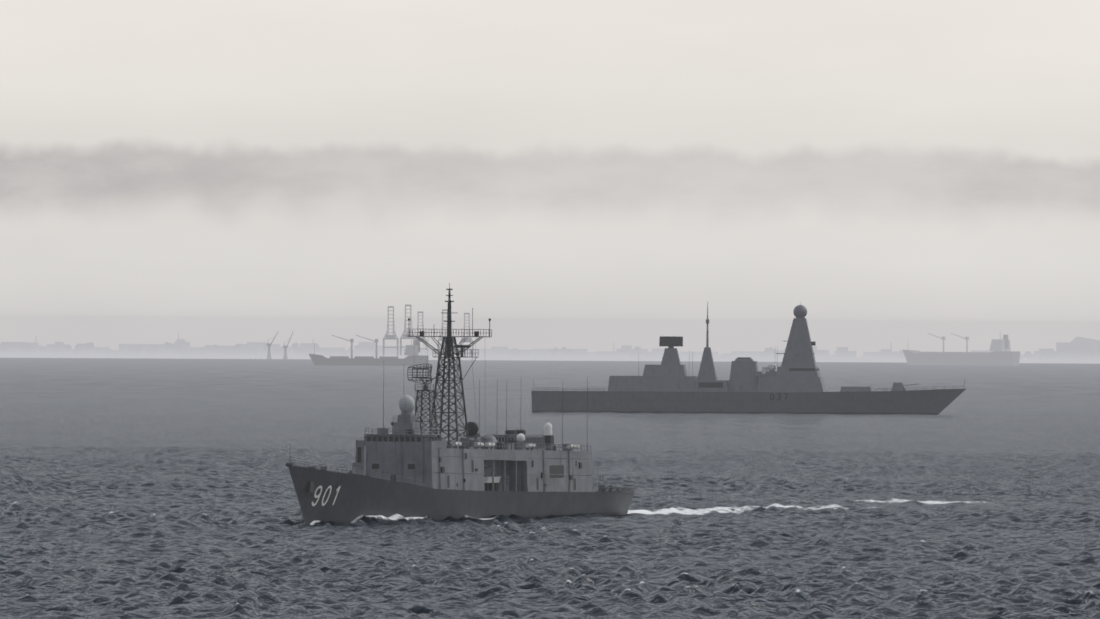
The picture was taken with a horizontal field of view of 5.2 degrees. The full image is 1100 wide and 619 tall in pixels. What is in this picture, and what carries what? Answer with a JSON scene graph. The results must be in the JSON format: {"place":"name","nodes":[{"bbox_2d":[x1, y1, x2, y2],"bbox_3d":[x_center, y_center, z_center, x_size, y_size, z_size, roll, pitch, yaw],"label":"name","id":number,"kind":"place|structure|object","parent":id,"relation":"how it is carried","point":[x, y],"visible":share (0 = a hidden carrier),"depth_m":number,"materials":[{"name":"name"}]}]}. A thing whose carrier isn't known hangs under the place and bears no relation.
{"place":"outdoors","nodes":[
{"label":"outdoors","id":0,"kind":"place"},
{"bbox_2d":[0,358,1099,618],"bbox_3d":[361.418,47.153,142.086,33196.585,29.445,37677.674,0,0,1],"label":"sea","id":1,"kind":"structure","parent":0,"point":[142,488],"depth_m":2061.27,"materials":[{"name":"liquid"}]},
{"bbox_2d":[309,334,427,365],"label":"cargo","id":2,"kind":"object","parent":1,"relation":"on","point":[415,357],"visible":0.9,"depth_m":9981.11},
{"bbox_2d":[286,283,636,523],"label":"frigate","id":3,"kind":"object","parent":1,"relation":"on","point":[407,467],"visible":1,"depth_m":1908.05,"materials":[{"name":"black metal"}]},
{"bbox_2d":[531,302,965,414],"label":"destroyer","id":4,"kind":"object","parent":1,"relation":"on","point":[794,383],"visible":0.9,"depth_m":4277.32,"materials":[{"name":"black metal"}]},
{"bbox_2d":[903,333,1019,365],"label":"cargo","id":5,"kind":"object","parent":1,"relation":"on","point":[1002,354],"visible":0.88,"depth_m":11464.56},
{"bbox_2d":[0,304,1099,363],"bbox_3d":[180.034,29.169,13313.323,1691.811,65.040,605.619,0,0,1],"label":"coast","id":6,"kind":"structure","parent":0,"point":[1079,350],"depth_m":13066.17},
{"bbox_2d":[0,0,1099,359],"label":"sky","id":7,"kind":"structure","parent":0,"point":[591,175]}
]}

